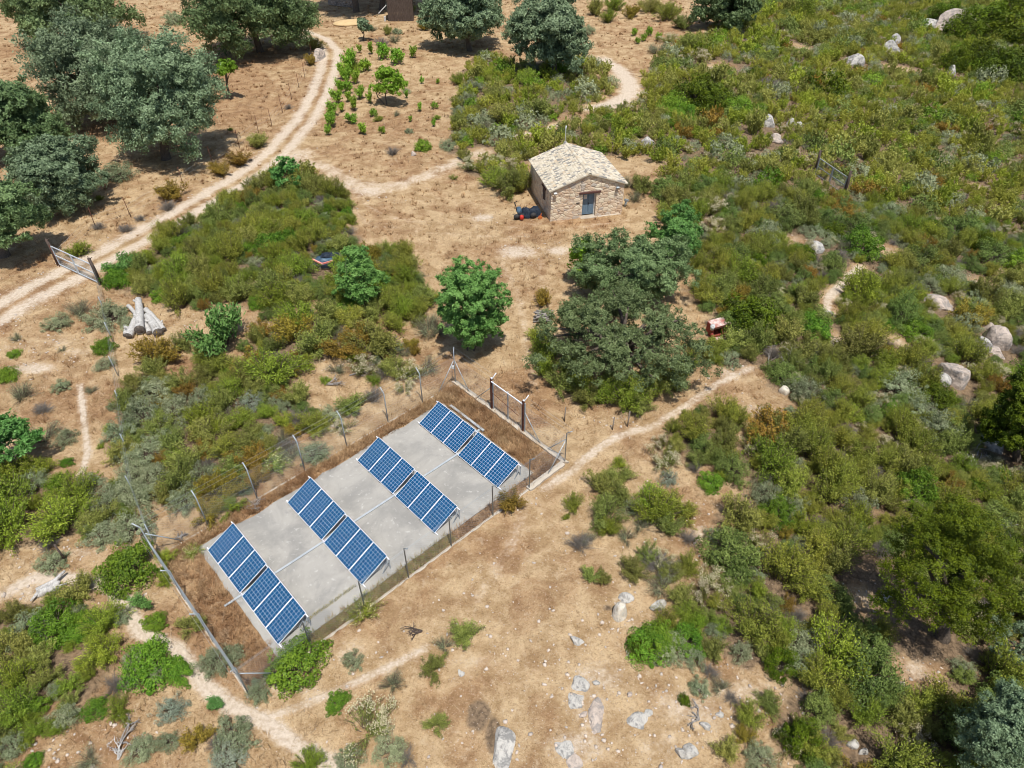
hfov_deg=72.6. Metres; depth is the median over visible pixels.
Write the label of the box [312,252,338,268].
covered trailer
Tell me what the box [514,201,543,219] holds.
covered machine
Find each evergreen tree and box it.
[867,489,1023,648]
[975,368,1023,464]
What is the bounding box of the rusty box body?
[705,316,730,339]
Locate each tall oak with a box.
[352,0,359,12]
[378,0,385,10]
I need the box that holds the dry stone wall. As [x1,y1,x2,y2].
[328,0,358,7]
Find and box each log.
[30,570,66,600]
[124,316,134,338]
[126,304,134,312]
[133,297,144,333]
[143,307,166,331]
[144,313,163,336]
[144,319,152,334]
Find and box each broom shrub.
[124,266,145,282]
[128,270,144,285]
[146,219,179,243]
[149,233,172,252]
[155,277,188,316]
[157,256,168,274]
[191,228,209,237]
[192,266,225,297]
[195,242,208,258]
[198,379,211,389]
[202,351,238,375]
[203,234,225,259]
[204,430,242,459]
[207,252,226,262]
[209,261,229,272]
[215,221,231,232]
[215,231,243,264]
[217,258,238,276]
[218,187,243,206]
[220,201,238,212]
[224,369,239,381]
[229,218,244,236]
[239,209,272,228]
[252,243,270,260]
[256,338,265,350]
[262,170,284,190]
[273,262,292,281]
[276,213,305,235]
[280,188,297,202]
[280,240,295,251]
[285,227,314,251]
[285,274,298,284]
[293,409,335,437]
[294,280,313,291]
[299,250,313,259]
[304,218,330,243]
[306,217,320,229]
[316,173,348,197]
[323,196,335,208]
[324,285,347,302]
[326,226,341,237]
[333,197,348,209]
[333,304,364,328]
[336,186,351,198]
[364,251,387,280]
[366,298,385,314]
[378,310,408,333]
[379,282,404,315]
[386,251,423,271]
[390,239,414,259]
[404,295,429,321]
[511,165,531,194]
[561,490,584,514]
[616,374,665,397]
[650,1,682,21]
[653,600,679,629]
[654,200,680,222]
[663,417,681,435]
[667,433,683,446]
[674,498,701,532]
[675,412,713,440]
[677,547,701,581]
[679,408,687,419]
[686,409,700,423]
[687,247,713,269]
[688,276,714,293]
[691,264,707,277]
[691,282,725,304]
[700,238,714,254]
[701,389,741,423]
[702,181,727,197]
[703,591,732,608]
[706,229,725,246]
[706,242,737,263]
[706,335,731,368]
[711,251,737,273]
[712,588,787,658]
[716,230,735,244]
[717,400,752,426]
[722,444,740,458]
[729,187,754,211]
[734,233,763,247]
[734,695,771,732]
[736,211,755,231]
[740,182,769,204]
[742,202,765,215]
[742,233,772,258]
[743,258,760,274]
[744,422,760,445]
[747,212,765,223]
[748,227,781,253]
[748,453,762,468]
[750,262,784,284]
[755,177,779,203]
[755,508,781,538]
[755,535,819,593]
[760,211,777,222]
[769,623,791,653]
[771,230,792,245]
[773,458,812,501]
[777,292,792,305]
[782,185,808,202]
[782,412,795,422]
[783,569,837,603]
[785,247,810,262]
[785,407,827,435]
[786,398,831,433]
[791,648,853,693]
[795,487,818,514]
[796,302,815,313]
[797,392,827,415]
[797,555,830,581]
[798,616,826,634]
[799,728,842,763]
[800,421,838,461]
[801,525,838,565]
[803,459,820,472]
[804,277,819,284]
[805,278,824,294]
[807,499,831,514]
[808,444,848,488]
[808,469,853,512]
[813,349,843,369]
[813,453,867,494]
[815,598,841,630]
[818,520,844,546]
[819,193,836,206]
[819,423,858,447]
[819,505,850,525]
[820,336,831,345]
[823,369,857,393]
[823,408,833,418]
[824,514,877,557]
[825,678,857,715]
[826,414,843,428]
[832,397,855,421]
[834,299,870,319]
[838,188,849,195]
[840,382,876,407]
[842,452,883,490]
[843,435,885,464]
[847,312,899,342]
[850,212,868,223]
[854,423,879,443]
[856,525,882,549]
[857,432,871,446]
[859,378,880,392]
[863,445,906,475]
[863,725,952,767]
[865,301,884,313]
[866,417,882,427]
[869,617,900,642]
[873,525,882,534]
[876,511,894,527]
[877,267,907,292]
[878,214,890,222]
[878,521,889,538]
[879,306,891,318]
[880,250,909,270]
[881,418,894,436]
[883,439,904,454]
[884,405,922,441]
[886,510,913,533]
[887,217,903,238]
[887,475,914,516]
[893,226,924,244]
[893,335,933,367]
[894,514,931,545]
[896,205,911,215]
[896,422,942,461]
[899,445,924,460]
[901,358,943,387]
[901,682,949,717]
[904,543,936,560]
[909,203,927,216]
[909,231,927,248]
[913,451,943,483]
[918,263,942,280]
[918,337,941,361]
[918,409,936,424]
[920,296,939,311]
[921,246,956,268]
[922,748,960,767]
[923,453,938,465]
[924,671,975,731]
[926,479,983,515]
[930,222,949,239]
[934,465,966,484]
[938,272,969,295]
[943,407,979,428]
[944,331,992,365]
[947,321,973,339]
[957,224,980,248]
[959,479,986,498]
[962,467,990,487]
[965,397,998,422]
[968,355,1004,381]
[968,585,985,602]
[971,540,1007,577]
[972,649,1005,677]
[973,379,996,393]
[977,397,998,406]
[978,529,1000,545]
[984,261,1000,275]
[984,636,1023,691]
[991,306,1001,318]
[991,497,1015,517]
[994,526,1009,540]
[995,463,1023,501]
[1001,323,1016,335]
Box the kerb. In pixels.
[157,381,568,698]
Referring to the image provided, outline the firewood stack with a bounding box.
[533,309,554,322]
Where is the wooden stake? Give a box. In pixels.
[53,544,66,560]
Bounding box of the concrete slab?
[199,404,532,654]
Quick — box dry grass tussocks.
[0,0,1021,767]
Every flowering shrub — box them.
[182,543,204,559]
[256,445,291,473]
[330,419,358,435]
[338,688,398,766]
[340,589,384,625]
[344,353,381,376]
[393,380,414,394]
[395,357,422,383]
[448,174,458,179]
[457,156,486,171]
[482,152,504,167]
[498,157,525,171]
[644,443,683,474]
[650,546,676,568]
[651,433,678,449]
[655,32,677,43]
[688,47,711,63]
[689,579,724,609]
[692,195,729,216]
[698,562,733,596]
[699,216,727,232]
[736,435,756,458]
[743,529,778,550]
[772,726,802,766]
[793,391,807,405]
[794,239,817,250]
[812,261,826,272]
[834,297,851,307]
[853,421,872,431]
[875,391,897,409]
[875,434,901,447]
[894,365,909,375]
[895,721,940,757]
[903,498,922,519]
[914,334,934,345]
[923,308,934,316]
[950,290,970,302]
[956,447,984,462]
[963,362,983,378]
[973,615,996,641]
[977,458,998,474]
[983,455,1013,472]
[992,314,1007,327]
[996,362,1011,376]
[997,224,1017,236]
[1007,467,1023,480]
[1017,325,1023,336]
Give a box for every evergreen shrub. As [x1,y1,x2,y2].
[626,634,650,662]
[661,72,723,111]
[677,691,690,707]
[697,82,735,113]
[717,291,785,351]
[752,252,770,267]
[761,644,800,688]
[771,713,825,763]
[788,242,817,264]
[822,220,847,239]
[918,379,955,410]
[923,216,942,239]
[926,0,965,19]
[935,42,977,73]
[940,5,987,41]
[952,0,1022,32]
[954,32,998,65]
[961,477,990,499]
[968,229,996,253]
[971,45,1023,85]
[974,7,1023,45]
[990,0,1023,15]
[994,45,1023,76]
[1002,528,1023,565]
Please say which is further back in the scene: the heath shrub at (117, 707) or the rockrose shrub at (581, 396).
the rockrose shrub at (581, 396)
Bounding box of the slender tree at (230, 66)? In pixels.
[214,58,237,99]
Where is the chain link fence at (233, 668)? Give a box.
[131,347,573,692]
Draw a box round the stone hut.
[528,126,627,221]
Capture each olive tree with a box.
[951,677,1023,767]
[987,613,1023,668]
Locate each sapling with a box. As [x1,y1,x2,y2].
[323,109,335,127]
[323,124,330,134]
[325,99,337,115]
[327,87,342,103]
[334,77,343,93]
[335,60,346,74]
[338,101,343,111]
[339,46,356,71]
[339,64,351,81]
[341,78,352,91]
[343,91,350,100]
[343,112,357,123]
[349,66,359,83]
[349,95,356,110]
[353,84,364,98]
[356,44,361,51]
[358,57,371,71]
[358,122,366,133]
[365,90,371,102]
[367,41,372,53]
[369,107,378,116]
[376,42,389,59]
[378,126,385,132]
[387,47,404,64]
[409,45,416,57]
[430,101,438,108]
[630,28,637,35]
[634,37,641,43]
[640,33,647,41]
[645,26,652,35]
[655,32,662,40]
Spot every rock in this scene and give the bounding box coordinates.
[314,48,325,61]
[458,669,464,676]
[493,726,515,767]
[555,740,573,758]
[566,753,582,767]
[568,692,583,708]
[570,636,583,645]
[571,675,589,691]
[579,711,586,717]
[588,697,603,734]
[612,601,626,622]
[618,592,633,603]
[626,711,647,729]
[641,137,654,145]
[644,709,652,716]
[649,599,666,610]
[675,748,685,758]
[683,743,698,759]
[699,722,710,730]
[715,712,723,717]
[763,114,774,127]
[769,133,782,143]
[778,385,789,395]
[811,241,824,253]
[843,53,864,65]
[846,738,858,749]
[858,748,867,754]
[884,40,899,52]
[891,33,900,43]
[921,18,937,25]
[924,294,952,310]
[934,8,965,29]
[937,362,970,390]
[939,372,951,387]
[945,65,955,75]
[975,336,992,352]
[981,435,1003,454]
[983,322,993,329]
[983,325,1012,350]
[991,345,1004,359]
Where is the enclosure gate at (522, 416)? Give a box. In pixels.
[490,373,528,431]
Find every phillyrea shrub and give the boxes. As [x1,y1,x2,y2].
[113,503,132,515]
[143,269,154,276]
[148,283,163,298]
[150,281,160,293]
[160,246,175,257]
[184,226,197,236]
[189,299,204,310]
[230,210,242,223]
[234,204,246,216]
[235,252,247,265]
[235,339,252,351]
[245,192,260,207]
[248,267,265,279]
[251,242,262,255]
[254,401,268,417]
[256,191,268,201]
[257,307,275,321]
[270,303,281,317]
[275,187,286,196]
[275,380,289,389]
[282,198,293,209]
[291,400,314,414]
[296,187,315,205]
[298,271,312,281]
[303,278,318,286]
[308,407,324,416]
[309,280,321,288]
[309,287,326,301]
[312,205,324,214]
[313,243,327,255]
[316,275,326,285]
[323,192,334,199]
[324,223,335,237]
[324,295,338,302]
[344,235,359,245]
[378,252,394,265]
[388,280,399,288]
[412,274,425,285]
[648,175,685,201]
[687,432,723,453]
[689,174,723,197]
[689,279,703,290]
[692,404,708,416]
[694,523,768,590]
[696,299,715,313]
[711,448,753,490]
[715,310,734,331]
[718,204,744,226]
[719,241,756,264]
[719,288,730,303]
[721,195,735,209]
[724,558,754,587]
[726,591,751,613]
[728,343,744,357]
[729,229,741,240]
[738,536,752,559]
[739,595,768,621]
[746,548,762,565]
[753,216,769,229]
[756,290,789,314]
[760,358,783,375]
[762,206,770,214]
[765,200,806,232]
[765,361,803,388]
[768,250,784,263]
[772,539,793,556]
[774,248,789,262]
[777,215,794,232]
[779,196,792,205]
[782,284,795,297]
[782,304,794,312]
[783,261,795,272]
[784,368,799,375]
[791,267,813,282]
[793,756,839,767]
[799,365,813,378]
[800,685,841,730]
[804,361,820,374]
[807,353,821,368]
[807,573,852,616]
[817,386,847,412]
[818,216,832,229]
[818,250,848,280]
[819,207,851,227]
[824,250,838,258]
[824,268,841,284]
[832,195,861,213]
[832,593,855,612]
[834,312,847,324]
[834,605,856,626]
[836,629,910,719]
[840,212,875,232]
[840,613,899,679]
[844,520,867,538]
[847,353,860,366]
[857,363,871,376]
[858,370,871,381]
[860,403,886,428]
[865,208,880,219]
[869,349,880,360]
[869,693,890,714]
[873,217,894,236]
[874,229,888,243]
[875,524,910,556]
[881,208,897,222]
[882,677,911,710]
[887,288,924,332]
[888,392,913,406]
[905,291,918,304]
[907,240,943,275]
[911,275,924,283]
[915,362,935,375]
[922,317,946,335]
[928,269,950,288]
[933,441,955,456]
[934,330,950,345]
[936,337,951,349]
[938,346,956,361]
[939,416,972,439]
[941,210,985,239]
[941,227,953,239]
[941,405,960,417]
[950,257,958,272]
[954,404,969,415]
[960,413,974,421]
[961,252,980,273]
[966,466,1002,484]
[967,263,990,274]
[970,670,1023,702]
[973,236,1014,268]
[980,498,1023,538]
[984,467,1005,486]
[986,218,1001,229]
[987,354,1002,366]
[998,319,1016,327]
[1006,244,1016,252]
[1010,312,1023,327]
[1012,335,1022,346]
[1019,351,1023,364]
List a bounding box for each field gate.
[45,238,101,284]
[814,150,852,190]
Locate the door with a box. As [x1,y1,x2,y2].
[582,193,593,213]
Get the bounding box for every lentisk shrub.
[0,365,21,383]
[6,348,22,358]
[15,693,52,723]
[21,750,44,767]
[25,597,91,651]
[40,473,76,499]
[56,623,95,647]
[58,457,75,467]
[66,608,89,627]
[74,694,111,723]
[81,611,99,626]
[90,335,119,356]
[91,538,164,602]
[98,265,130,290]
[116,632,182,695]
[139,610,169,633]
[149,285,166,303]
[162,655,194,688]
[169,231,190,245]
[234,201,248,211]
[241,241,253,254]
[247,295,265,311]
[252,231,290,260]
[263,626,333,701]
[273,227,297,248]
[321,202,337,215]
[324,688,352,716]
[334,296,356,312]
[339,207,353,216]
[369,271,391,292]
[414,138,431,152]
[624,625,671,671]
[641,617,682,661]
[655,89,696,114]
[663,100,697,123]
[669,621,706,663]
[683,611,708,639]
[696,470,725,494]
[715,206,735,219]
[722,94,753,112]
[756,490,803,532]
[798,308,833,342]
[811,187,829,204]
[838,222,887,261]
[881,398,899,413]
[882,318,895,332]
[893,317,934,343]
[893,465,944,511]
[979,216,990,224]
[988,464,1011,486]
[1002,247,1023,272]
[1007,358,1023,374]
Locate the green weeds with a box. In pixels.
[290,534,454,643]
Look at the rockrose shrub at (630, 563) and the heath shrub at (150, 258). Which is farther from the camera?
the heath shrub at (150, 258)
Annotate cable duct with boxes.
[224,452,459,606]
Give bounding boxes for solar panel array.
[207,521,267,592]
[241,566,310,647]
[286,476,346,541]
[324,516,390,587]
[356,436,416,493]
[394,470,459,535]
[418,401,476,453]
[456,431,520,489]
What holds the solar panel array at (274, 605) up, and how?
on the concrete slab
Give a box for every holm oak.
[0,0,146,40]
[0,74,74,158]
[0,177,53,258]
[2,132,110,216]
[4,1,154,135]
[73,23,231,163]
[176,0,322,59]
[415,0,505,51]
[501,0,594,73]
[521,274,722,391]
[567,226,702,313]
[688,0,762,30]
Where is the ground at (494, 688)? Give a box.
[0,0,1023,767]
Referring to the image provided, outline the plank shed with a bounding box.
[379,0,413,20]
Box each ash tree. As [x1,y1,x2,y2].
[0,408,46,465]
[268,156,300,189]
[331,244,390,305]
[434,255,513,350]
[567,238,604,270]
[644,198,703,257]
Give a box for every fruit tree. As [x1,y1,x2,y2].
[357,17,372,40]
[368,64,408,104]
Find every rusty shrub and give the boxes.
[126,331,182,364]
[148,391,169,405]
[151,178,188,199]
[151,449,169,464]
[171,377,197,397]
[177,722,218,754]
[189,494,225,530]
[190,485,214,504]
[193,466,247,500]
[195,438,212,461]
[196,298,212,310]
[206,159,230,176]
[222,151,251,165]
[223,440,271,468]
[229,188,244,201]
[230,345,258,370]
[239,462,272,487]
[244,250,253,261]
[244,317,274,336]
[245,187,261,197]
[268,313,321,343]
[269,384,286,399]
[281,422,304,440]
[285,368,302,377]
[289,349,299,360]
[303,53,314,64]
[314,330,368,360]
[336,321,375,345]
[361,240,381,259]
[401,337,419,348]
[408,343,421,354]
[417,24,427,30]
[495,484,527,513]
[531,286,552,306]
[620,4,641,18]
[716,299,728,314]
[725,283,752,301]
[734,722,758,746]
[744,403,789,446]
[774,523,793,538]
[779,591,796,614]
[802,265,819,278]
[824,187,844,208]
[831,201,864,219]
[838,754,875,767]
[880,344,906,364]
[918,232,939,252]
[936,469,966,492]
[942,253,955,269]
[946,296,994,327]
[965,248,980,259]
[987,374,1011,394]
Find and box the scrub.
[216,0,1023,246]
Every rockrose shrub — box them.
[0,598,31,625]
[0,626,35,666]
[0,714,23,741]
[10,637,56,676]
[23,657,66,694]
[51,568,97,610]
[52,687,83,719]
[74,497,122,534]
[75,519,97,545]
[101,434,140,467]
[107,387,147,412]
[114,374,154,405]
[116,425,145,447]
[118,372,139,386]
[126,250,149,271]
[130,272,156,295]
[132,354,168,376]
[139,409,175,442]
[146,368,167,380]
[148,480,183,504]
[153,421,187,462]
[155,451,201,496]
[160,366,196,395]
[161,439,214,470]
[166,330,191,350]
[171,612,206,639]
[176,210,201,230]
[180,234,209,254]
[181,251,212,279]
[182,411,236,458]
[183,283,201,302]
[184,273,201,288]
[186,340,211,364]
[191,287,209,302]
[192,362,214,384]
[198,197,238,223]
[198,212,220,229]
[199,383,236,416]
[203,225,231,244]
[207,288,224,304]
[211,371,228,384]
[213,450,249,489]
[215,266,230,278]
[218,272,255,304]
[222,429,265,455]
[227,356,262,388]
[235,224,270,244]
[236,418,264,438]
[238,174,264,189]
[241,376,273,400]
[242,186,259,202]
[244,323,266,343]
[246,131,267,147]
[246,199,270,214]
[250,264,298,293]
[251,168,280,185]
[256,215,282,232]
[257,383,280,402]
[259,432,277,452]
[260,331,287,352]
[265,185,282,195]
[276,169,312,192]
[276,376,310,404]
[277,189,289,204]
[281,281,313,304]
[292,316,338,360]
[299,173,325,197]
[306,37,328,49]
[310,172,325,186]
[310,296,351,322]
[319,282,336,293]
[324,231,350,252]
[325,318,341,335]
[333,391,372,417]
[339,317,404,358]
[358,297,383,324]
[371,284,381,298]
[374,240,390,256]
[376,353,409,381]
[377,259,392,275]
[381,24,391,34]
[384,245,407,264]
[402,282,436,304]
[410,313,424,328]
[417,650,447,687]
[420,709,451,737]
[447,617,485,649]
[449,112,464,124]
[456,147,472,158]
[468,103,483,112]
[482,84,513,101]
[486,100,520,123]
[490,163,530,202]
[519,95,560,120]
[542,368,579,401]
[571,379,599,411]
[580,564,602,582]
[582,468,626,495]
[586,0,604,15]
[588,492,632,531]
[596,565,612,584]
[597,364,628,397]
[600,463,640,485]
[601,478,632,507]
[617,552,653,584]
[628,365,670,404]
[629,393,658,416]
[631,172,654,193]
[636,0,663,12]
[636,539,660,570]
[650,511,690,535]
[651,176,677,190]
[652,556,685,583]
[657,182,694,205]
[661,370,689,397]
[661,487,686,511]
[661,580,697,610]
[663,434,687,453]
[670,168,695,192]
[671,13,693,28]
[676,31,703,48]
[676,184,690,202]
[680,338,717,358]
[684,449,713,468]
[693,404,712,424]
[695,438,726,465]
[697,185,721,213]
[699,630,730,665]
[701,608,719,628]
[706,426,739,451]
[707,268,740,294]
[708,733,741,765]
[710,414,724,428]
[714,264,740,279]
[715,413,739,441]
[716,324,751,348]
[719,300,743,319]
[720,490,763,541]
[722,212,744,233]
[724,582,744,604]
[729,423,743,435]
[732,277,747,290]
[738,342,759,362]
[743,318,777,353]
[747,270,783,297]
[749,638,779,664]
[751,687,782,724]
[753,590,786,609]
[755,402,784,432]
[765,311,808,345]
[766,260,782,270]
[766,424,819,464]
[775,262,794,281]
[776,181,792,195]
[778,345,800,359]
[780,349,807,370]
[782,304,808,326]
[782,333,826,360]
[783,252,808,271]
[784,189,822,218]
[788,282,823,308]
[789,711,812,744]
[796,204,820,226]
[796,464,814,486]
[798,329,822,343]
[801,177,823,196]
[802,372,827,394]
[807,303,835,329]
[807,356,847,385]
[817,341,847,359]
[818,348,852,369]
[820,535,862,580]
[822,744,847,767]
[831,720,858,744]
[832,321,888,359]
[839,322,854,332]
[841,362,854,375]
[846,612,874,640]
[847,374,862,388]
[856,464,900,507]
[867,311,889,327]
[872,360,888,369]
[874,290,888,303]
[881,685,928,741]
[881,748,905,767]
[884,496,905,513]
[886,283,904,296]
[887,442,929,481]
[891,247,921,270]
[892,266,918,287]
[905,402,915,411]
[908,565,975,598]
[908,713,947,735]
[923,721,948,747]
[924,749,964,767]
[926,426,951,442]
[931,234,949,252]
[934,687,990,766]
[935,421,982,454]
[941,313,961,331]
[943,236,968,259]
[946,662,978,685]
[948,322,980,338]
[950,600,980,644]
[954,294,979,311]
[956,470,969,483]
[963,274,1007,302]
[973,300,999,324]
[974,389,995,403]
[984,592,1014,612]
[990,265,1023,286]
[992,287,1023,321]
[992,484,1023,510]
[997,287,1023,315]
[998,621,1018,640]
[1000,574,1023,621]
[1007,510,1023,542]
[1008,260,1023,271]
[1009,504,1023,522]
[1014,334,1023,347]
[1014,628,1022,641]
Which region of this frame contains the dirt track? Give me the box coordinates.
[0,31,341,325]
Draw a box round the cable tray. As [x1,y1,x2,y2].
[449,405,484,432]
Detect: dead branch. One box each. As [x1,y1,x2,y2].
[107,736,130,759]
[118,713,144,754]
[175,531,187,539]
[244,495,264,509]
[276,432,299,450]
[326,374,345,384]
[401,622,422,639]
[687,698,699,730]
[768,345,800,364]
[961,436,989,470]
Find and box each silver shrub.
[147,691,192,726]
[207,727,250,767]
[234,390,268,415]
[655,469,678,488]
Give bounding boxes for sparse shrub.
[4,380,40,405]
[8,332,20,342]
[14,419,65,445]
[62,297,102,318]
[63,740,103,767]
[83,384,98,393]
[168,388,188,404]
[217,405,237,421]
[273,427,291,444]
[274,444,303,463]
[323,359,348,380]
[332,323,349,340]
[377,667,406,694]
[387,34,401,42]
[397,347,410,357]
[412,311,441,341]
[415,354,445,380]
[426,319,448,338]
[432,634,454,654]
[472,119,491,130]
[582,532,596,544]
[614,525,635,546]
[622,174,635,187]
[626,191,642,203]
[632,512,659,536]
[640,572,676,598]
[645,42,669,53]
[708,674,733,700]
[752,472,772,492]
[761,597,792,617]
[835,237,853,252]
[836,252,853,268]
[957,392,979,410]
[968,461,986,474]
[980,444,1001,461]
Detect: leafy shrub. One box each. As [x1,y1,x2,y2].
[100,251,138,273]
[125,590,152,609]
[180,302,245,357]
[204,695,224,710]
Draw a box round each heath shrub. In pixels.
[0,454,40,482]
[0,468,36,514]
[0,494,30,558]
[0,626,16,638]
[0,655,48,695]
[0,679,40,732]
[3,760,23,767]
[14,490,100,549]
[15,455,29,466]
[16,709,45,728]
[17,717,48,743]
[17,733,35,753]
[19,455,61,474]
[19,493,42,510]
[26,604,41,615]
[35,486,76,519]
[40,585,62,609]
[40,716,68,738]
[47,671,88,705]
[49,465,103,516]
[58,637,80,654]
[63,240,93,257]
[71,626,124,672]
[72,660,89,675]
[75,598,136,639]
[76,665,96,686]
[81,632,106,647]
[94,195,104,201]
[95,442,104,448]
[102,424,115,435]
[104,691,133,727]
[105,476,121,488]
[113,504,138,522]
[141,249,155,256]
[146,252,162,263]
[151,261,169,279]
[151,408,170,418]
[153,547,180,569]
[154,570,174,587]
[156,253,196,281]
[157,219,189,238]
[159,270,185,286]
[161,445,191,469]
[166,253,186,265]
[171,247,186,254]
[174,241,190,251]
[174,271,191,282]
[176,396,215,441]
[188,352,218,368]
[199,222,213,233]
[205,373,249,402]
[205,383,217,393]
[207,413,225,434]
[217,494,249,523]
[218,405,257,430]
[221,217,230,226]
[221,272,244,297]
[226,343,315,387]
[240,265,254,281]
[247,216,281,238]
[248,270,261,281]
[251,403,277,418]
[254,278,295,311]
[259,192,283,207]
[259,240,292,265]
[261,251,297,272]
[269,299,319,328]
[271,410,293,426]
[277,215,300,233]
[277,247,321,277]
[282,208,295,220]
[283,183,299,194]
[287,743,330,767]
[293,198,309,207]
[293,206,318,227]
[293,224,311,234]
[299,357,315,370]
[301,352,312,361]
[318,375,332,384]
[319,217,327,224]
[321,264,344,288]
[328,245,350,270]
[331,212,345,220]
[332,217,351,232]
[342,210,357,225]
[343,197,356,210]
[344,348,368,360]
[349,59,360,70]
[364,372,380,387]
[372,116,382,121]
[385,242,398,254]
[385,291,420,321]
[388,263,420,285]
[391,280,414,299]
[403,278,417,292]
[419,287,438,307]
[449,72,465,84]
[477,162,506,188]
[480,65,500,78]
[514,65,537,85]
[524,325,548,341]
[526,334,562,358]
[532,348,560,375]
[558,352,592,376]
[561,512,570,520]
[564,363,594,390]
[584,376,621,404]
[594,515,624,536]
[598,7,618,22]
[599,370,660,414]
[603,0,625,11]
[610,454,628,468]
[627,486,693,525]
[632,479,667,509]
[644,359,677,376]
[670,599,706,625]
[678,349,700,374]
[687,189,702,203]
[688,196,710,225]
[701,169,736,193]
[702,271,717,283]
[707,353,723,366]
[708,614,733,636]
[715,468,730,481]
[728,248,761,284]
[734,180,747,191]
[738,428,801,491]
[740,575,770,610]
[773,610,802,643]
[774,240,796,258]
[782,505,823,537]
[788,280,809,295]
[790,0,820,18]
[805,490,820,502]
[808,609,881,700]
[814,271,828,287]
[836,399,868,423]
[837,261,883,307]
[839,290,856,303]
[841,312,867,328]
[842,499,878,529]
[847,689,892,729]
[849,352,872,369]
[851,253,865,262]
[851,291,876,311]
[855,267,878,285]
[860,199,875,210]
[862,188,883,205]
[867,218,880,227]
[867,366,895,391]
[870,345,905,370]
[877,279,891,295]
[878,361,901,379]
[883,291,907,309]
[885,401,910,424]
[887,265,897,274]
[891,207,929,234]
[899,555,938,587]
[901,297,928,317]
[902,280,930,302]
[905,386,925,405]
[910,220,947,239]
[911,314,927,326]
[911,498,943,529]
[924,314,940,327]
[931,457,957,473]
[939,388,961,406]
[942,755,976,767]
[943,449,983,472]
[944,353,961,364]
[953,753,990,767]
[957,262,965,270]
[965,214,984,222]
[968,432,985,448]
[976,509,1005,536]
[977,481,1011,505]
[989,391,997,401]
[991,533,1023,560]
[992,230,1007,243]
[993,272,1007,280]
[1001,219,1015,227]
[1002,363,1016,375]
[1006,237,1016,244]
[1011,241,1023,248]
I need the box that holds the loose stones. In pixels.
[0,27,1000,767]
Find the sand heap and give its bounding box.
[332,19,357,25]
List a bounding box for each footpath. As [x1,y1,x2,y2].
[6,573,347,767]
[78,387,90,472]
[269,650,421,717]
[295,152,481,191]
[546,368,750,486]
[595,60,638,107]
[822,267,859,310]
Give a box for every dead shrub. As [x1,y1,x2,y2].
[28,401,54,418]
[36,535,60,558]
[88,221,105,232]
[103,670,122,698]
[117,224,134,233]
[134,215,145,221]
[157,200,177,212]
[177,224,189,235]
[198,454,216,467]
[203,732,221,753]
[275,437,299,456]
[283,404,307,434]
[311,194,324,202]
[341,225,357,234]
[361,385,390,402]
[371,365,391,381]
[373,37,389,46]
[386,146,399,155]
[395,741,417,767]
[561,530,600,555]
[634,547,681,579]
[677,528,699,549]
[686,461,701,472]
[700,661,722,682]
[722,688,740,707]
[759,76,784,85]
[760,345,784,358]
[762,200,778,209]
[786,603,807,626]
[793,681,815,714]
[808,514,826,527]
[811,252,823,261]
[815,270,831,280]
[816,724,846,755]
[834,249,847,261]
[839,422,857,433]
[861,539,892,560]
[869,465,883,478]
[884,338,898,347]
[889,239,898,245]
[959,643,984,663]
[1009,344,1023,355]
[1012,328,1021,336]
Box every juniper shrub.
[0,728,30,763]
[5,606,52,654]
[13,465,50,495]
[32,550,71,576]
[39,311,73,333]
[41,701,83,732]
[44,679,62,700]
[49,378,71,394]
[49,427,80,451]
[65,602,88,618]
[74,518,130,553]
[75,297,131,333]
[75,472,107,490]
[85,478,138,515]
[90,355,117,372]
[97,161,140,183]
[99,416,146,444]
[104,503,157,548]
[105,403,118,411]
[106,477,151,509]
[109,441,162,472]
[112,605,135,628]
[113,459,148,491]
[116,314,132,332]
[117,394,167,429]
[118,672,139,691]
[119,732,159,766]
[120,646,145,678]
[129,461,169,491]
[130,375,176,407]
[137,481,162,504]
[140,428,171,456]
[148,376,163,390]
[148,664,164,683]
[151,730,183,754]
[159,11,184,26]
[159,392,195,428]
[163,480,203,518]
[175,418,187,429]
[184,458,215,490]
[188,383,213,414]
[191,223,202,230]
[191,642,240,680]
[206,462,217,474]
[209,710,261,767]
[224,643,246,667]
[234,481,253,497]
[242,256,254,263]
[244,674,272,707]
[248,258,261,266]
[261,423,274,434]
[267,394,282,409]
[276,399,295,413]
[296,440,333,467]
[310,252,318,258]
[312,199,322,208]
[314,238,325,246]
[317,403,344,428]
[330,742,368,767]
[340,648,364,674]
[369,354,380,363]
[370,725,408,767]
[391,28,402,34]
[393,341,404,352]
[404,128,413,133]
[439,138,457,151]
[448,129,474,143]
[449,104,467,114]
[457,91,476,106]
[460,77,486,93]
[582,24,595,34]
[615,497,643,516]
[648,630,695,667]
[679,642,706,672]
[687,674,711,701]
[695,230,708,240]
[700,224,709,233]
[703,526,724,549]
[704,622,729,640]
[719,349,741,371]
[723,178,740,191]
[728,640,752,666]
[742,736,777,767]
[744,479,783,506]
[745,218,787,247]
[747,567,767,583]
[772,202,790,213]
[779,493,811,519]
[779,646,815,689]
[780,374,826,402]
[781,535,807,550]
[783,405,798,417]
[787,617,827,660]
[789,277,802,284]
[793,457,807,470]
[795,223,809,233]
[803,231,818,240]
[809,223,823,234]
[809,260,818,267]
[819,230,837,240]
[821,237,835,248]
[821,622,840,644]
[835,481,879,518]
[847,251,860,258]
[849,365,860,374]
[853,208,871,224]
[862,389,882,407]
[875,201,907,217]
[875,368,928,403]
[876,265,887,272]
[878,261,888,267]
[888,233,904,244]
[898,241,908,248]
[898,364,916,379]
[899,391,938,419]
[913,271,939,293]
[919,407,965,442]
[931,341,945,357]
[933,285,946,295]
[937,262,971,290]
[944,655,981,684]
[953,312,986,335]
[962,289,988,310]
[986,222,996,231]
[996,278,1023,298]
[1001,520,1023,533]
[1014,461,1023,481]
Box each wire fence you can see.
[49,48,311,266]
[94,272,154,543]

